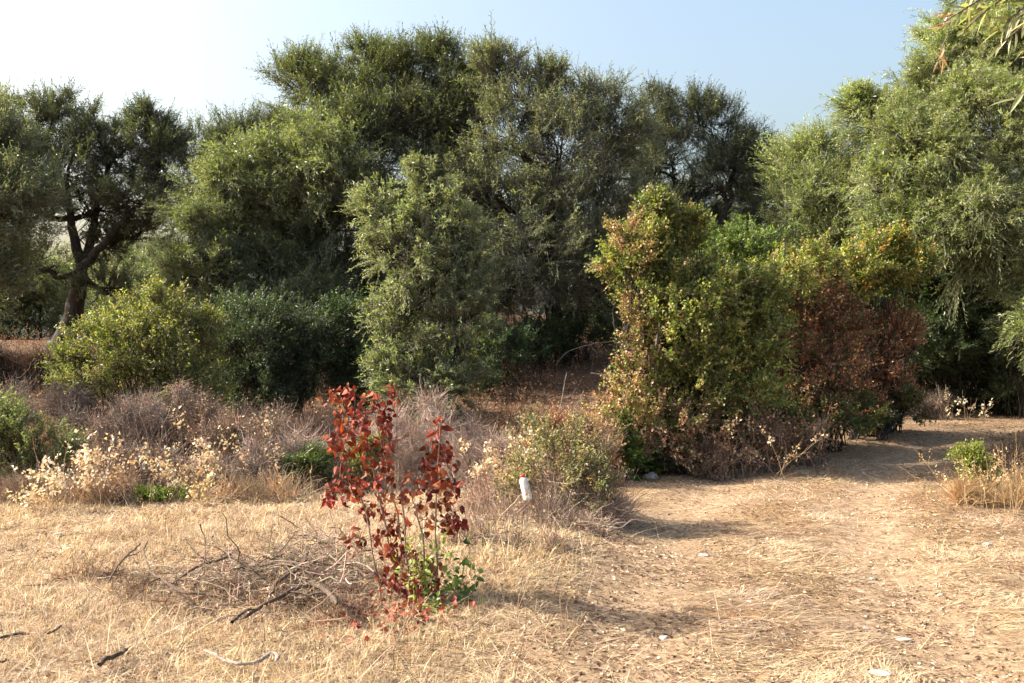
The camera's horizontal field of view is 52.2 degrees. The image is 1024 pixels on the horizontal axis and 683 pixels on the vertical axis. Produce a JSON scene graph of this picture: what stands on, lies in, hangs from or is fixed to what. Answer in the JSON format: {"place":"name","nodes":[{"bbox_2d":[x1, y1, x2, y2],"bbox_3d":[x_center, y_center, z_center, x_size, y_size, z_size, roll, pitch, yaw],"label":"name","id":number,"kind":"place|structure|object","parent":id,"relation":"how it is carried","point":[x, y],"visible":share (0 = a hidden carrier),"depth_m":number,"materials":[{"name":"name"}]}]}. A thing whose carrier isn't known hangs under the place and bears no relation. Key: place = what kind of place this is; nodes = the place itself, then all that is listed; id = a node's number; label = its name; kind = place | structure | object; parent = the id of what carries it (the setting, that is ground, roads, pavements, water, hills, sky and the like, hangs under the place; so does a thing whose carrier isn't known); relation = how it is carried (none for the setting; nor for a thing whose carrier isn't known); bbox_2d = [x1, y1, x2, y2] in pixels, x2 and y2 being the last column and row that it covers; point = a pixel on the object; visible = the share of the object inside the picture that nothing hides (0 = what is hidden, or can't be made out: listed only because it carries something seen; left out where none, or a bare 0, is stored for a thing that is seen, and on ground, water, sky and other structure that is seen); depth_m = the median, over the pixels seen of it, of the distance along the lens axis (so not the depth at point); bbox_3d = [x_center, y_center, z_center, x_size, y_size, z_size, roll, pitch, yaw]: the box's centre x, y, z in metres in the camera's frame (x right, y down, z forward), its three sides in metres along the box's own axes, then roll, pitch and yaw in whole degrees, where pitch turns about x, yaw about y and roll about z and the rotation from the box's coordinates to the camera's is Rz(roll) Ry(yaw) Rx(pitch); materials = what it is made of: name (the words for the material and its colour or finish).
{"place":"outdoors","nodes":[
{"label":"outdoors","id":0,"kind":"place"},
{"bbox_2d":[3,269,991,343],"bbox_3d":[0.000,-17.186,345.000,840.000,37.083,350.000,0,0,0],"label":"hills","id":1,"kind":"structure","parent":0,"point":[219,296],"depth_m":233.81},
{"bbox_2d":[0,314,1023,682],"bbox_3d":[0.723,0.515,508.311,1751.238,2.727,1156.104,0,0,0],"label":"ground","id":2,"kind":"structure","parent":0,"point":[588,372],"depth_m":8.09,"materials":[{"name":"beige soil"}]},
{"bbox_2d":[2,477,58,512],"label":"dried weed","id":3,"kind":"object","parent":2,"relation":"on","point":[34,499],"visible":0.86,"depth_m":9.84,"materials":[{"name":"beige plant"}]},
{"bbox_2d":[0,336,71,388],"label":"brush mound","id":4,"kind":"object","parent":2,"relation":"on","point":[18,363],"visible":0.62,"depth_m":20.71,"materials":[{"name":"brown plant"}]},
{"bbox_2d":[0,73,87,337],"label":"olive tree","id":5,"kind":"object","parent":2,"relation":"on","point":[23,196],"visible":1,"depth_m":19.93,"materials":[{"name":"green plant"}]},
{"bbox_2d":[0,382,93,486],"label":"lentisk bush","id":6,"kind":"object","parent":2,"relation":"on","point":[12,414],"visible":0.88,"depth_m":11.69,"materials":[{"name":"green plant"}]},
{"bbox_2d":[0,239,103,339],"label":"thicket","id":7,"kind":"object","parent":2,"relation":"on","point":[39,297],"visible":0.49,"depth_m":32.23,"materials":[{"name":"green plant"}]},
{"bbox_2d":[0,363,107,467],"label":"brush mound","id":8,"kind":"object","parent":2,"relation":"on","point":[71,395],"visible":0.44,"depth_m":14.26,"materials":[{"name":"brown plant"}]},
{"bbox_2d":[7,429,114,514],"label":"dried weed","id":9,"kind":"object","parent":2,"relation":"on","point":[59,479],"visible":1,"depth_m":9.80,"materials":[{"name":"beige plant"}]},
{"bbox_2d":[0,455,156,507],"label":"brush mound","id":10,"kind":"object","parent":2,"relation":"on","point":[14,486],"visible":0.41,"depth_m":10.40,"materials":[{"name":"brown plant"}]},
{"bbox_2d":[70,431,127,505],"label":"dried weed","id":11,"kind":"object","parent":2,"relation":"on","point":[98,458],"visible":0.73,"depth_m":10.29,"materials":[{"name":"beige plant"}]},
{"bbox_2d":[0,72,203,351],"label":"olive tree","id":12,"kind":"object","parent":2,"relation":"on","point":[160,140],"visible":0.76,"depth_m":25.77,"materials":[{"name":"green plant"}]},
{"bbox_2d":[51,374,199,479],"bbox_3d":[-5.065,1.231,13.595,1.834,1.609,1.509,0,0,-36],"label":"brush mound","id":13,"kind":"object","parent":2,"relation":"on","point":[137,419],"visible":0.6,"depth_m":13.47,"materials":[{"name":"brown plant"}]},
{"bbox_2d":[48,232,221,331],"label":"thicket","id":14,"kind":"object","parent":2,"relation":"on","point":[138,251],"visible":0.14,"depth_m":38.61,"materials":[{"name":"green plant"}]},
{"bbox_2d":[34,270,240,444],"bbox_3d":[-5.335,0.270,15.089,2.885,2.583,2.066,0,0,0],"label":"lentisk bush","id":15,"kind":"object","parent":2,"relation":"on","point":[179,323],"visible":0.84,"depth_m":14.83,"materials":[{"name":"green plant"}]},
{"bbox_2d":[89,441,212,506],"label":"dried weed","id":16,"kind":"object","parent":2,"relation":"on","point":[152,470],"visible":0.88,"depth_m":10.36,"materials":[{"name":"beige plant"}]},
{"bbox_2d":[64,426,246,499],"bbox_3d":[-3.744,1.479,11.171,1.980,1.162,1.808,0,0,0],"label":"brush mound","id":17,"kind":"object","parent":2,"relation":"on","point":[143,472],"visible":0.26,"depth_m":10.98,"materials":[{"name":"brown plant"}]},
{"bbox_2d":[129,481,193,505],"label":"green plant","id":18,"kind":"object","parent":2,"relation":"on","point":[157,494],"visible":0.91,"depth_m":10.33,"materials":[{"name":"green plant"}]},
{"bbox_2d":[117,273,247,369],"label":"lentisk bush","id":19,"kind":"object","parent":2,"relation":"on","point":[136,294],"visible":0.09,"depth_m":22.12,"materials":[{"name":"green plant"}]},
{"bbox_2d":[133,425,237,501],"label":"dried weed","id":20,"kind":"object","parent":2,"relation":"on","point":[174,481],"visible":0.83,"depth_m":10.66,"materials":[{"name":"beige plant"}]},
{"bbox_2d":[174,470,220,506],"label":"dried weed","id":21,"kind":"object","parent":2,"relation":"on","point":[194,495],"visible":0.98,"depth_m":9.90,"materials":[{"name":"beige plant"}]},
{"bbox_2d":[26,553,396,629],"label":"matted grass","id":22,"kind":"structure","parent":2,"relation":"on","point":[337,614],"depth_m":6.21,"materials":[{"name":"beige plant"}]},
{"bbox_2d":[172,406,284,484],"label":"dried weed","id":23,"kind":"object","parent":2,"relation":"on","point":[203,443],"visible":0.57,"depth_m":11.16,"materials":[{"name":"beige plant"}]},
{"bbox_2d":[138,94,351,283],"bbox_3d":[-7.188,-3.181,27.825,5.978,6.785,4.336,0,0,0],"label":"olive tree","id":24,"kind":"object","parent":2,"relation":"on","point":[212,130],"visible":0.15,"depth_m":27.38,"materials":[{"name":"green plant"}]},
{"bbox_2d":[164,462,328,505],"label":"brush mound","id":25,"kind":"object","parent":2,"relation":"on","point":[269,492],"visible":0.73,"depth_m":10.40,"materials":[{"name":"brown plant"}]},
{"bbox_2d":[152,380,348,481],"bbox_3d":[-3.262,1.337,13.185,2.618,1.656,1.998,0,0,0],"label":"brush mound","id":26,"kind":"object","parent":2,"relation":"on","point":[205,418],"visible":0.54,"depth_m":13.11,"materials":[{"name":"brown plant"}]},
{"bbox_2d":[115,508,405,634],"bbox_3d":[-1.484,1.315,6.526,1.877,0.544,2.189,0,0,-33],"label":"brush pile","id":27,"kind":"object","parent":2,"relation":"on","point":[275,563],"visible":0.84,"depth_m":6.42,"materials":[{"name":"brown plant"}]},
{"bbox_2d":[108,543,140,582],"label":"dead branch","id":28,"kind":"object","parent":27,"relation":"on","point":[120,562],"visible":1,"depth_m":6.80,"materials":[{"name":"brown wood"}]},
{"bbox_2d":[141,541,205,594],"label":"dead branch","id":29,"kind":"object","parent":27,"relation":"on","point":[173,586],"visible":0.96,"depth_m":6.15,"materials":[{"name":"brown wood"}]},
{"bbox_2d":[180,524,232,580],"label":"dead branch","id":30,"kind":"object","parent":27,"relation":"on","point":[197,566],"visible":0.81,"depth_m":6.70,"materials":[{"name":"brown wood"}]},
{"bbox_2d":[230,582,337,623],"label":"dead branch","id":31,"kind":"object","parent":27,"relation":"on","point":[327,592],"visible":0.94,"depth_m":5.79,"materials":[{"name":"brown wood"}]},
{"bbox_2d":[270,552,308,594],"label":"dead branch","id":32,"kind":"object","parent":27,"relation":"on","point":[285,576],"visible":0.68,"depth_m":6.22,"materials":[{"name":"brown wood"}]},
{"bbox_2d":[138,95,385,371],"bbox_3d":[-4.606,-1.999,20.740,5.324,5.784,4.102,0,0,-44],"label":"olive tree","id":33,"kind":"object","parent":2,"relation":"on","point":[236,241],"visible":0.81,"depth_m":20.21,"materials":[{"name":"green plant"}]},
{"bbox_2d":[174,281,358,423],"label":"lentisk bush","id":34,"kind":"object","parent":2,"relation":"on","point":[307,340],"visible":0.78,"depth_m":16.22,"materials":[{"name":"green plant"}]},
{"bbox_2d":[211,414,346,495],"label":"brush mound","id":35,"kind":"object","parent":2,"relation":"on","point":[254,454],"visible":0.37,"depth_m":11.36,"materials":[{"name":"brown plant"}]},
{"bbox_2d":[269,436,344,493],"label":"green plant","id":36,"kind":"object","parent":2,"relation":"on","point":[314,457],"visible":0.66,"depth_m":11.30,"materials":[{"name":"green plant"}]},
{"bbox_2d":[0,467,657,682],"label":"tall grass","id":37,"kind":"structure","parent":2,"relation":"on","point":[149,588],"depth_m":5.84,"materials":[{"name":"plant"}]},
{"bbox_2d":[269,401,410,493],"bbox_3d":[-2.056,1.421,12.878,1.729,1.449,1.565,0,0,0],"label":"brush mound","id":38,"kind":"object","parent":2,"relation":"on","point":[316,425],"visible":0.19,"depth_m":12.76,"materials":[{"name":"brown plant"}]},
{"bbox_2d":[310,284,395,417],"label":"lentisk bush","id":39,"kind":"object","parent":2,"relation":"on","point":[357,346],"visible":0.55,"depth_m":16.69,"materials":[{"name":"green plant"}]},
{"bbox_2d":[344,431,397,495],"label":"green plant","id":40,"kind":"object","parent":2,"relation":"on","point":[355,465],"visible":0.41,"depth_m":11.46,"materials":[{"name":"green plant"}]},
{"bbox_2d":[243,15,522,355],"bbox_3d":[-2.549,-3.024,22.673,6.500,8.222,4.731,0,0,0],"label":"olive tree","id":41,"kind":"object","parent":2,"relation":"on","point":[429,110],"visible":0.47,"depth_m":22.17,"materials":[{"name":"green plant"}]},
{"bbox_2d":[315,382,468,604],"bbox_3d":[-0.684,0.891,6.102,0.866,1.308,0.629,0,0,26],"label":"red leaved sapling","id":42,"kind":"object","parent":2,"relation":"on","point":[363,448],"visible":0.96,"depth_m":6.08,"materials":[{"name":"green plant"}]},
{"bbox_2d":[307,589,499,646],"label":"fallen red leaves","id":43,"kind":"object","parent":2,"relation":"on","point":[386,612],"visible":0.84,"depth_m":5.73,"materials":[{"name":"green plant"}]},
{"bbox_2d":[333,147,513,429],"bbox_3d":[-1.315,-0.685,15.209,2.737,4.426,2.174,0,0,0],"label":"olive tree","id":44,"kind":"object","parent":2,"relation":"on","point":[453,280],"visible":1,"depth_m":15.12,"materials":[{"name":"green plant"}]},
{"bbox_2d":[393,530,453,604],"bbox_3d":[-0.510,1.288,5.949,0.346,0.429,0.176,0,0,-13],"label":"green sprout","id":45,"kind":"object","parent":2,"relation":"on","point":[423,580],"visible":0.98,"depth_m":5.94,"materials":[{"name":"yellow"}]},
{"bbox_2d":[330,378,525,494],"bbox_3d":[-0.880,1.249,11.927,2.461,1.739,1.547,0,0,14],"label":"brush mound","id":46,"kind":"object","parent":2,"relation":"on","point":[404,430],"visible":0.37,"depth_m":11.85,"materials":[{"name":"brown plant"}]},
{"bbox_2d":[415,590,457,613],"bbox_3d":[-0.418,1.470,5.842,0.218,0.175,0.159,0,0,24],"label":"green sprout","id":47,"kind":"object","parent":2,"relation":"on","point":[434,605],"visible":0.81,"depth_m":5.82,"materials":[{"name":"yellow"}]},
{"bbox_2d":[435,536,484,603],"bbox_3d":[-0.294,1.320,5.983,0.291,0.419,0.218,0,0,0],"label":"green sprout","id":48,"kind":"object","parent":2,"relation":"on","point":[456,582],"visible":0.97,"depth_m":5.98,"materials":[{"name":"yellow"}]},
{"bbox_2d":[454,470,504,507],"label":"dried weed","id":49,"kind":"object","parent":2,"relation":"on","point":[461,493],"visible":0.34,"depth_m":9.02,"materials":[{"name":"beige plant"}]},
{"bbox_2d":[434,204,571,314],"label":"thicket","id":50,"kind":"object","parent":2,"relation":"on","point":[529,307],"visible":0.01,"depth_m":33.00,"materials":[{"name":"green plant"}]},
{"bbox_2d":[373,500,642,557],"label":"matted grass","id":51,"kind":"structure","parent":2,"relation":"on","point":[592,524],"depth_m":7.68,"materials":[{"name":"beige plant"}]},
{"bbox_2d":[441,308,577,398],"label":"lentisk bush","id":52,"kind":"object","parent":2,"relation":"on","point":[517,337],"visible":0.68,"depth_m":19.35,"materials":[{"name":"green plant"}]},
{"bbox_2d":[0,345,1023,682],"bbox_3d":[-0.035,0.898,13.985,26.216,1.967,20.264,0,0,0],"label":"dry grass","id":53,"kind":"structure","parent":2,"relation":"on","point":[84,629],"depth_m":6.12,"materials":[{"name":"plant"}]},
{"bbox_2d":[97,648,127,666],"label":"dead branch","id":54,"kind":"object","parent":53,"relation":"on","point":[103,660],"visible":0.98,"depth_m":5.01,"materials":[{"name":"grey wood"}]},
{"bbox_2d":[204,649,278,665],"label":"dead branch","id":55,"kind":"object","parent":53,"relation":"on","point":[267,655],"visible":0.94,"depth_m":5.00,"materials":[{"name":"brown wood"}]},
{"bbox_2d":[0,380,1023,682],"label":"ground debris","id":56,"kind":"object","parent":2,"relation":"on","point":[650,552],"visible":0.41,"depth_m":6.23,"materials":[{"name":"brown plant"}]},
{"bbox_2d":[0,302,1023,493],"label":"dead undergrowth","id":57,"kind":"object","parent":2,"relation":"on","point":[495,418],"visible":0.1,"depth_m":17.44,"materials":[{"name":"brown plant"}]},
{"bbox_2d":[0,313,1023,494],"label":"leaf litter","id":58,"kind":"object","parent":2,"relation":"on","point":[594,380],"visible":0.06,"depth_m":17.77,"materials":[{"name":"brown plant"}]},
{"bbox_2d":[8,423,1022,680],"bbox_3d":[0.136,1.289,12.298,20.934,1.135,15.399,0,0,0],"label":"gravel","id":59,"kind":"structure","parent":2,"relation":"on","point":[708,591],"depth_m":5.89,"materials":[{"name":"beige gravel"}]},
{"bbox_2d":[458,413,578,489],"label":"dried weed","id":60,"kind":"object","parent":2,"relation":"on","point":[477,468],"visible":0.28,"depth_m":9.24,"materials":[{"name":"beige plant"}]},
{"bbox_2d":[489,446,593,491],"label":"dried weed","id":61,"kind":"object","parent":2,"relation":"on","point":[545,467],"visible":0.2,"depth_m":9.28,"materials":[{"name":"beige plant"}]},
{"bbox_2d":[433,437,656,532],"bbox_3d":[0.311,1.339,8.796,1.974,1.088,1.994,0,0,0],"label":"brush mound","id":62,"kind":"object","parent":2,"relation":"on","point":[621,510],"visible":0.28,"depth_m":8.67,"materials":[{"name":"brown plant"}]},
{"bbox_2d":[519,474,531,500],"bbox_3d":[0.102,1.139,8.160,0.067,0.200,0.067,-13,-6,0],"label":"plastic bottle","id":63,"kind":"object","parent":62,"relation":"in","point":[524,485],"visible":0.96,"depth_m":8.13,"materials":[{"name":"white plastic"}]},
{"bbox_2d":[424,13,674,360],"bbox_3d":[0.782,-3.117,21.423,5.531,7.350,4.330,0,0,0],"label":"olive tree","id":64,"kind":"object","parent":2,"relation":"on","point":[552,198],"visible":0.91,"depth_m":20.99,"materials":[{"name":"green plant"}]},
{"bbox_2d":[469,400,633,517],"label":"bush","id":65,"kind":"object","parent":2,"relation":"on","point":[591,466],"visible":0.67,"depth_m":8.80,"materials":[{"name":"green plant"}]},
{"bbox_2d":[496,402,627,487],"bbox_3d":[0.488,1.347,11.794,1.633,1.279,1.373,0,0,0],"label":"brush mound","id":66,"kind":"object","parent":2,"relation":"on","point":[606,430],"visible":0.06,"depth_m":11.57,"materials":[{"name":"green plant"}]},
{"bbox_2d":[499,298,631,366],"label":"lentisk bush","id":67,"kind":"object","parent":2,"relation":"on","point":[577,326],"visible":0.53,"depth_m":21.43,"materials":[{"name":"green plant"}]},
{"bbox_2d":[520,400,629,499],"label":"pink leaved bush","id":68,"kind":"object","parent":2,"relation":"on","point":[589,430],"visible":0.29,"depth_m":9.45,"materials":[{"name":"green plant"}]},
{"bbox_2d":[540,223,688,342],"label":"thicket","id":69,"kind":"object","parent":2,"relation":"on","point":[602,303],"visible":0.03,"depth_m":25.02,"materials":[{"name":"green plant"}]},
{"bbox_2d":[598,401,677,480],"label":"green plant","id":70,"kind":"object","parent":2,"relation":"on","point":[632,455],"visible":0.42,"depth_m":12.19,"materials":[{"name":"green plant"}]},
{"bbox_2d":[570,203,708,479],"bbox_3d":[1.497,-0.010,12.581,1.695,3.376,1.643,0,0,0],"label":"pink leaved bush","id":71,"kind":"object","parent":2,"relation":"on","point":[635,361],"visible":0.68,"depth_m":12.56,"materials":[{"name":"green plant"}]},
{"bbox_2d":[584,182,804,469],"bbox_3d":[2.390,-0.196,13.219,2.978,3.692,2.262,0,0,0],"label":"ivy covered bush","id":72,"kind":"object","parent":2,"relation":"on","point":[689,312],"visible":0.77,"depth_m":13.00,"materials":[{"name":"green plant"}]},
{"bbox_2d":[653,293,660,413],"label":"dead sapling","id":73,"kind":"object","parent":72,"relation":"in","point":[657,338],"visible":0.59,"depth_m":12.72,"materials":[{"name":"brown wood"}]},
{"bbox_2d":[602,69,791,334],"bbox_3d":[5.143,-3.616,30.116,6.045,8.206,4.534,0,0,0],"label":"olive tree","id":74,"kind":"object","parent":2,"relation":"on","point":[733,151],"visible":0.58,"depth_m":29.55,"materials":[{"name":"green plant"}]},
{"bbox_2d":[625,390,828,476],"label":"bramble","id":75,"kind":"object","parent":2,"relation":"on","point":[655,440],"visible":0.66,"depth_m":12.51,"materials":[{"name":"brown plant"}]},
{"bbox_2d":[659,394,845,480],"bbox_3d":[3.024,1.270,12.794,2.586,1.295,1.731,0,0,-26],"label":"brush mound","id":76,"kind":"object","parent":2,"relation":"on","point":[717,452],"visible":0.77,"depth_m":12.58,"materials":[{"name":"brown plant"}]},
{"bbox_2d":[713,127,791,226],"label":"olive tree","id":77,"kind":"object","parent":2,"relation":"on","point":[772,199],"visible":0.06,"depth_m":33.54,"materials":[{"name":"green plant"}]},
{"bbox_2d":[694,212,842,392],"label":"wild shrub","id":78,"kind":"object","parent":2,"relation":"on","point":[737,241],"visible":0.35,"depth_m":16.74,"materials":[{"name":"green plant"}]},
{"bbox_2d":[713,227,852,454],"bbox_3d":[3.852,-0.011,14.659,2.323,3.221,1.430,0,0,-26],"label":"wild shrub","id":79,"kind":"object","parent":2,"relation":"on","point":[810,253],"visible":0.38,"depth_m":14.62,"materials":[{"name":"green plant"}]},
{"bbox_2d":[745,112,877,391],"bbox_3d":[6.315,-1.733,21.219,3.085,6.035,3.093,0,0,0],"label":"olive tree","id":80,"kind":"object","parent":2,"relation":"on","point":[806,171],"visible":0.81,"depth_m":20.81,"materials":[{"name":"green plant"}]},
{"bbox_2d":[735,263,890,451],"bbox_3d":[4.208,0.218,14.988,2.666,2.898,2.475,0,0,0],"label":"rust leaved bush","id":81,"kind":"object","parent":2,"relation":"on","point":[841,314],"visible":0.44,"depth_m":14.71,"materials":[{"name":"brown plant"}]},
{"bbox_2d":[745,370,935,454],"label":"wild shrub","id":82,"kind":"object","parent":2,"relation":"on","point":[911,395],"visible":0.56,"depth_m":14.76,"materials":[{"name":"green plant"}]},
{"bbox_2d":[813,297,935,434],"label":"rust leaved bush","id":83,"kind":"object","parent":2,"relation":"on","point":[892,370],"visible":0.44,"depth_m":16.35,"materials":[{"name":"brown plant"}]},
{"bbox_2d":[821,219,953,432],"bbox_3d":[5.635,-0.227,16.282,1.951,3.412,2.477,0,0,32],"label":"wild shrub","id":84,"kind":"object","parent":2,"relation":"on","point":[900,257],"visible":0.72,"depth_m":16.28,"materials":[{"name":"green plant"}]},
{"bbox_2d":[785,160,1009,349],"bbox_3d":[11.106,-1.895,28.999,8.070,6.754,7.699,0,0,0],"label":"thicket","id":85,"kind":"object","parent":2,"relation":"on","point":[879,305],"visible":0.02,"depth_m":27.40,"materials":[{"name":"green plant"}]},
{"bbox_2d":[784,235,1019,410],"bbox_3d":[7.251,-0.364,19.302,8.241,3.663,2.622,0,0,-45],"label":"wild shrub","id":86,"kind":"object","parent":2,"relation":"on","point":[899,288],"visible":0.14,"depth_m":20.07,"materials":[{"name":"green plant"}]},
{"bbox_2d":[813,0,1023,375],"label":"olive tree","id":87,"kind":"object","parent":2,"relation":"on","point":[916,145],"visible":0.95,"depth_m":19.02,"materials":[{"name":"green plant"}]},
{"bbox_2d":[899,320,994,402],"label":"lentisk bush","id":88,"kind":"object","parent":2,"relation":"on","point":[923,377],"visible":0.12,"depth_m":20.08,"materials":[{"name":"green plant"}]},
{"bbox_2d":[885,380,1013,420],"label":"brush mound","id":89,"kind":"object","parent":2,"relation":"on","point":[932,406],"visible":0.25,"depth_m":19.14,"materials":[{"name":"brown plant"}]},
{"bbox_2d":[880,265,1022,414],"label":"lentisk bush","id":90,"kind":"object","parent":2,"relation":"on","point":[965,351],"visible":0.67,"depth_m":19.93,"materials":[{"name":"green plant"}]},
{"bbox_2d":[898,449,1023,512],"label":"dried weed","id":91,"kind":"object","parent":2,"relation":"on","point":[981,481],"visible":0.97,"depth_m":9.97,"materials":[{"name":"beige plant"}]},
{"bbox_2d":[939,438,1004,489],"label":"green plant","id":92,"kind":"object","parent":2,"relation":"on","point":[976,449],"visible":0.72,"depth_m":10.52,"materials":[{"name":"green plant"}]},
{"bbox_2d":[922,445,1023,509],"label":"grass tussock","id":93,"kind":"object","parent":2,"relation":"on","point":[958,495],"depth_m":10.27,"materials":[{"name":"beige plant"}]},
{"bbox_2d":[928,0,1023,112],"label":"olive tree","id":94,"kind":"object","parent":2,"relation":"on","point":[1007,26],"visible":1,"depth_m":2.51,"materials":[{"name":"green plant"}]},
{"bbox_2d":[974,326,1023,415],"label":"lentisk bush","id":95,"kind":"object","parent":2,"relation":"on","point":[1002,387],"visible":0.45,"depth_m":19.58,"materials":[{"name":"green plant"}]},
{"bbox_2d":[979,308,1023,418],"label":"lentisk bush","id":96,"kind":"object","parent":2,"relation":"on","point":[994,336],"visible":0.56,"depth_m":19.17,"materials":[{"name":"green plant"}]},
{"bbox_2d":[982,425,1023,515],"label":"dried weed","id":97,"kind":"object","parent":2,"relation":"on","point":[1007,477],"visible":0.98,"depth_m":9.76,"materials":[{"name":"beige plant"}]},
{"bbox_2d":[0,0,1023,261],"label":"sky","id":98,"kind":"structure","parent":0,"point":[784,54],"materials":[{"name":"blue"}]},
{"bbox_2d":[519,409,1023,682],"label":"dirt track","id":99,"kind":"structure","parent":0,"point":[664,510],"depth_m":6.82,"materials":[{"name":"beige soil"}]},
{"bbox_2d":[723,415,828,478],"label":"dried weed","id":100,"kind":"object","parent":99,"relation":"on","point":[756,451],"visible":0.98,"depth_m":12.03,"materials":[{"name":"beige plant"}]},
{"bbox_2d":[869,669,890,676],"bbox_3d":[1.800,1.625,5.114,0.089,0.032,0.090,0,0,0],"label":"stone","id":101,"kind":"object","parent":99,"relation":"on","point":[885,673],"visible":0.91,"depth_m":5.10,"materials":[{"name":"stone"}]},
{"bbox_2d":[934,387,993,425],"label":"dried weed","id":102,"kind":"object","parent":99,"relation":"on","point":[983,408],"visible":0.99,"depth_m":17.96,"materials":[{"name":"beige plant"}]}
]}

